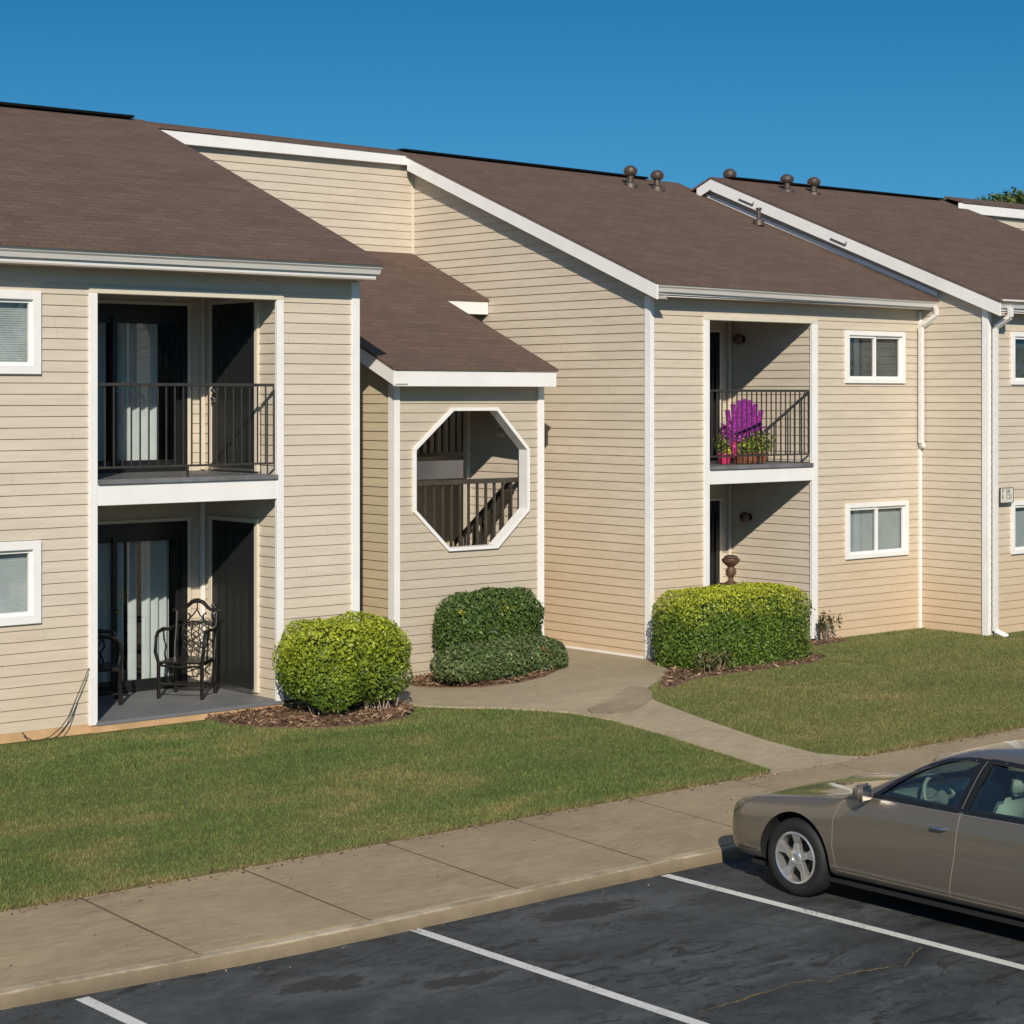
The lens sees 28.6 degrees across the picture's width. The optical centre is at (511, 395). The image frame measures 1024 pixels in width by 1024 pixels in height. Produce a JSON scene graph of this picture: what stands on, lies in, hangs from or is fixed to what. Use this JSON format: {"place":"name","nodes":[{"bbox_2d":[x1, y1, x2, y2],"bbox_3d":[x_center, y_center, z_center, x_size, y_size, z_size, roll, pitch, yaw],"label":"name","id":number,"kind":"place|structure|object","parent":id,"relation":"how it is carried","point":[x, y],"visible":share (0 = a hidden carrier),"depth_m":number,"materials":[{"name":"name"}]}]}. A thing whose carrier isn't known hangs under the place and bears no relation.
{"place":"outdoors","nodes":[
{"label":"outdoors","id":0,"kind":"place"},
{"bbox_2d":[0,856,1023,1023],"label":"parking lot","id":1,"kind":"structure","parent":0,"point":[677,946],"depth_m":14.63,"materials":[{"name":"black asphalt"}]},
{"bbox_2d":[75,996,145,1023],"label":"parking line","id":2,"kind":"object","parent":1,"relation":"on","point":[108,1010],"visible":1,"depth_m":13.68,"materials":[{"name":"paint"}]},
{"bbox_2d":[0,844,752,1009],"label":"curb","id":3,"kind":"structure","parent":1,"relation":"on","point":[68,987],"depth_m":15.38,"materials":[{"name":"concrete"}]},
{"bbox_2d":[409,928,708,1023],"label":"parking line","id":4,"kind":"object","parent":1,"relation":"on","point":[611,994],"visible":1,"depth_m":14.44,"materials":[{"name":"paint"}]},
{"bbox_2d":[691,947,921,1013],"bbox_3d":[2.226,4.197,14.356,2.519,0.001,0.261,0,0,-40],"label":"asphalt crack","id":5,"kind":"object","parent":1,"relation":"on","point":[745,998],"visible":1,"depth_m":14.35,"materials":[{"name":"brown asphalt"}]},
{"bbox_2d":[740,922,935,933],"bbox_3d":[2.580,4.197,15.790,1.624,0.001,0.411,0,0,0],"label":"asphalt crack","id":6,"kind":"object","parent":1,"relation":"on","point":[843,927],"visible":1,"depth_m":15.85,"materials":[{"name":"black asphalt"}]},
{"bbox_2d":[662,874,1023,969],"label":"parking line","id":7,"kind":"object","parent":1,"relation":"on","point":[895,934],"visible":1,"depth_m":15.94,"materials":[{"name":"paint"}]},
{"bbox_2d":[733,739,1023,927],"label":"parked car","id":8,"kind":"object","parent":1,"relation":"on","point":[946,832],"visible":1,"depth_m":16.11,"materials":[{"name":"beige metal"}]},
{"bbox_2d":[932,752,1023,771],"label":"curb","id":9,"kind":"object","parent":1,"relation":"on","point":[946,754],"visible":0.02,"depth_m":19.34,"materials":[{"name":"beige paint"}]},
{"bbox_2d":[0,728,1023,988],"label":"sidewalk","id":10,"kind":"structure","parent":0,"point":[192,916],"depth_m":16.79,"materials":[{"name":"concrete"}]},
{"bbox_2d":[82,733,1019,953],"bbox_3d":[-0.534,4.062,17.354,97.512,0.058,1.875,0,0,-40],"label":"sidewalk joint","id":11,"kind":"object","parent":10,"relation":"on","point":[405,850],"visible":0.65,"depth_m":16.89,"materials":[{"name":"concrete"}]},
{"bbox_2d":[0,624,1023,911],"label":"lawn","id":12,"kind":"structure","parent":0,"point":[132,824],"depth_m":20.54,"materials":[{"name":"plant"}]},
{"bbox_2d":[205,698,414,728],"bbox_3d":[-2.150,3.715,23.080,2.338,0.142,1.589,0,0,-40],"label":"mulch bed","id":13,"kind":"object","parent":12,"relation":"on","point":[331,725],"visible":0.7,"depth_m":22.70,"materials":[{"name":"brown wood"}]},
{"bbox_2d":[271,610,415,715],"bbox_3d":[-1.912,3.117,23.312,1.794,1.174,1.077,0,0,-40],"label":"shrub","id":14,"kind":"object","parent":13,"relation":"on","point":[334,666],"visible":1,"depth_m":22.93,"materials":[{"name":"green plant"}]},
{"bbox_2d":[402,656,564,687],"bbox_3d":[-0.019,3.676,26.241,2.720,0.245,1.380,0,0,-40],"label":"mulch bed","id":15,"kind":"object","parent":12,"relation":"on","point":[513,681],"visible":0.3,"depth_m":25.49,"materials":[{"name":"brown wood"}]},
{"bbox_2d":[430,586,544,655],"bbox_3d":[-0.269,3.038,26.459,1.794,1.042,0.762,0,0,-40],"label":"shrub","id":16,"kind":"object","parent":15,"relation":"on","point":[471,617],"visible":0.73,"depth_m":26.11,"materials":[{"name":"green plant"}]},
{"bbox_2d":[429,632,569,682],"bbox_3d":[-0.130,3.382,25.991,2.243,0.511,0.928,0,0,-40],"label":"shrub","id":17,"kind":"object","parent":15,"relation":"on","point":[513,656],"visible":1,"depth_m":25.56,"materials":[{"name":"green plant"}]},
{"bbox_2d":[0,102,1023,743],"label":"apartment building","id":18,"kind":"structure","parent":12,"relation":"on","point":[258,390],"depth_m":27.49,"materials":[{"name":"plastic"}]},
{"bbox_2d":[0,290,40,373],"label":"window","id":19,"kind":"structure","parent":18,"relation":"in","point":[20,310],"depth_m":21.52,"materials":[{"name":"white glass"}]},
{"bbox_2d":[0,540,40,625],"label":"window","id":20,"kind":"structure","parent":18,"relation":"in","point":[20,561],"depth_m":21.52,"materials":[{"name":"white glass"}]},
{"bbox_2d":[22,668,88,741],"bbox_3d":[-4.890,3.341,21.618,0.826,0.729,0.095,0,0,-43],"label":"cable","id":21,"kind":"object","parent":18,"relation":"attached to","point":[69,715],"visible":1,"depth_m":21.68,"materials":[{"name":"black rubber"}]},
{"bbox_2d":[98,629,123,704],"bbox_3d":[-4.886,3.020,23.419,0.670,1.136,0.642,0,0,-15],"label":"patio chair","id":22,"kind":"object","parent":18,"relation":"on","point":[115,667],"visible":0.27,"depth_m":23.22,"materials":[{"name":"black metal"}]},
{"bbox_2d":[98,517,190,695],"bbox_3d":[-4.847,2.546,24.156,2.145,2.082,0.245,0,0,-40],"label":"sliding door","id":23,"kind":"structure","parent":18,"relation":"in","point":[154,535],"depth_m":24.49,"materials":[{"name":"black glass"}]},
{"bbox_2d":[98,300,190,472],"bbox_3d":[-4.847,-0.106,24.156,2.145,2.068,0.245,0,0,-40],"label":"sliding door","id":24,"kind":"structure","parent":18,"relation":"in","point":[134,324],"depth_m":24.49,"materials":[{"name":"black glass"}]},
{"bbox_2d":[154,598,221,699],"bbox_3d":[-3.863,3.020,23.984,0.642,1.136,0.671,0,0,11],"label":"patio chair","id":25,"kind":"object","parent":18,"relation":"on","point":[202,661],"visible":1,"depth_m":24.12,"materials":[{"name":"black metal"}]},
{"bbox_2d":[208,515,259,692],"bbox_3d":[-3.400,2.515,24.347,0.113,2.070,1.080,0,0,-40],"label":"door","id":26,"kind":"structure","parent":18,"relation":"in","point":[233,542],"depth_m":24.32,"materials":[{"name":"wood"}]},
{"bbox_2d":[208,299,259,471],"bbox_3d":[-3.400,-0.128,24.347,0.113,2.075,1.080,0,0,-40],"label":"door","id":27,"kind":"structure","parent":18,"relation":"in","point":[233,329],"depth_m":24.33,"materials":[{"name":"metal"}]},
{"bbox_2d":[710,498,721,585],"bbox_3d":[2.461,2.573,29.976,1.810,2.027,0.130,0,0,-40],"label":"sliding door","id":28,"kind":"structure","parent":18,"relation":"in","point":[715,503],"depth_m":30.45,"materials":[{"name":"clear glass"}]},
{"bbox_2d":[710,329,721,459],"bbox_3d":[2.461,-0.005,29.976,1.810,1.981,0.130,0,0,-40],"label":"sliding door","id":29,"kind":"structure","parent":18,"relation":"in","point":[715,335],"depth_m":30.45,"materials":[{"name":"black glass"}]},
{"bbox_2d":[714,420,735,463],"bbox_3d":[3.070,0.663,28.856,0.413,0.643,0.272,0,0,-3],"label":"flower pot","id":30,"kind":"object","parent":18,"relation":"on","point":[724,460],"visible":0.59,"depth_m":28.82,"materials":[{"name":"pink ceramic"}]},
{"bbox_2d":[723,399,765,452],"bbox_3d":[3.426,0.531,29.701,0.650,0.952,0.779,0,0,10],"label":"purple chair","id":31,"kind":"object","parent":18,"relation":"on","point":[749,417],"visible":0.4,"depth_m":29.86,"materials":[{"name":"plastic"}]},
{"bbox_2d":[728,429,774,463],"bbox_3d":[3.484,0.737,29.200,0.990,0.495,0.321,0,0,-40],"label":"planter box","id":32,"kind":"object","parent":18,"relation":"on","point":[745,460],"visible":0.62,"depth_m":29.11,"materials":[{"name":"ceramic"}]},
{"bbox_2d":[844,330,905,383],"bbox_3d":[5.445,-0.573,30.367,1.390,0.785,0.185,0,0,-40],"label":"window","id":33,"kind":"structure","parent":18,"relation":"in","point":[870,356],"depth_m":30.37,"materials":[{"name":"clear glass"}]},
{"bbox_2d":[845,500,908,559],"bbox_3d":[5.497,2.031,30.374,1.460,0.832,0.129,0,0,-40],"label":"window","id":34,"kind":"structure","parent":18,"relation":"in","point":[872,529],"depth_m":30.39,"materials":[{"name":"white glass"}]},
{"bbox_2d":[999,487,1013,502],"bbox_3d":[7.450,1.508,30.249,0.326,0.231,0.028,0,0,-40],"label":"wall sign","id":35,"kind":"object","parent":18,"relation":"attached to","point":[1006,495],"visible":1,"depth_m":30.24,"materials":[{"name":"white plastic"}]},
{"bbox_2d":[1010,332,1023,384],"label":"window","id":36,"kind":"structure","parent":18,"relation":"in","point":[1017,338],"depth_m":30.63,"materials":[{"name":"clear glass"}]},
{"bbox_2d":[1010,500,1023,554],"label":"window","id":37,"kind":"structure","parent":18,"relation":"in","point":[1017,508],"depth_m":30.66,"materials":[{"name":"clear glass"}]},
{"bbox_2d":[647,637,849,688],"bbox_3d":[3.347,3.652,27.311,5.315,0.164,1.860,0,0,-40],"label":"mulch bed","id":38,"kind":"object","parent":12,"relation":"on","point":[725,672],"visible":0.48,"depth_m":26.19,"materials":[{"name":"brown wood"}]},
{"bbox_2d":[692,647,734,673],"bbox_3d":[2.608,3.446,26.023,0.748,0.366,0.333,0,0,-40],"label":"weed","id":39,"kind":"object","parent":38,"relation":"on","point":[710,661],"visible":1,"depth_m":25.95,"materials":[{"name":"green plant"}]},
{"bbox_2d":[649,581,814,670],"bbox_3d":[2.992,3.111,27.058,2.464,1.162,1.177,0,0,-40],"label":"hedge","id":40,"kind":"object","parent":38,"relation":"on","point":[754,623],"visible":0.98,"depth_m":26.53,"materials":[{"name":"green plant"}]},
{"bbox_2d":[816,610,842,639],"bbox_3d":[4.605,3.366,29.290,0.412,0.473,0.286,0,0,-40],"label":"plant","id":41,"kind":"object","parent":38,"relation":"on","point":[821,625],"visible":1,"depth_m":29.28,"materials":[{"name":"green plant"}]},
{"bbox_2d":[942,193,1023,203],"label":"tree","id":42,"kind":"object","parent":12,"relation":"on","point":[1005,198],"depth_m":55.69,"materials":[{"name":"green plant"}]},
{"bbox_2d":[975,187,1023,203],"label":"tree","id":43,"kind":"object","parent":12,"relation":"on","point":[1020,193],"visible":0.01,"depth_m":59.19,"materials":[{"name":"green plant"}]},
{"bbox_2d":[0,0,1023,199],"label":"sky","id":44,"kind":"structure","parent":0,"point":[910,97],"materials":[{"name":"blue"}]},
{"bbox_2d":[365,647,862,773],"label":"path","id":45,"kind":"structure","parent":0,"point":[583,680],"depth_m":24.02,"materials":[{"name":"concrete"}]},
{"bbox_2d":[587,686,651,715],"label":"walkway","id":46,"kind":"structure","parent":45,"relation":"on","point":[629,699],"depth_m":23.99,"materials":[{"name":"beige concrete"}]},
{"bbox_2d":[722,555,739,583],"bbox_3d":[3.205,2.549,29.395,0.271,0.418,0.271,0,0,-40],"label":"urn","id":47,"kind":"object","parent":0,"point":[730,562],"visible":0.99,"depth_m":29.34,"materials":[{"name":"brown stone"}]}
]}

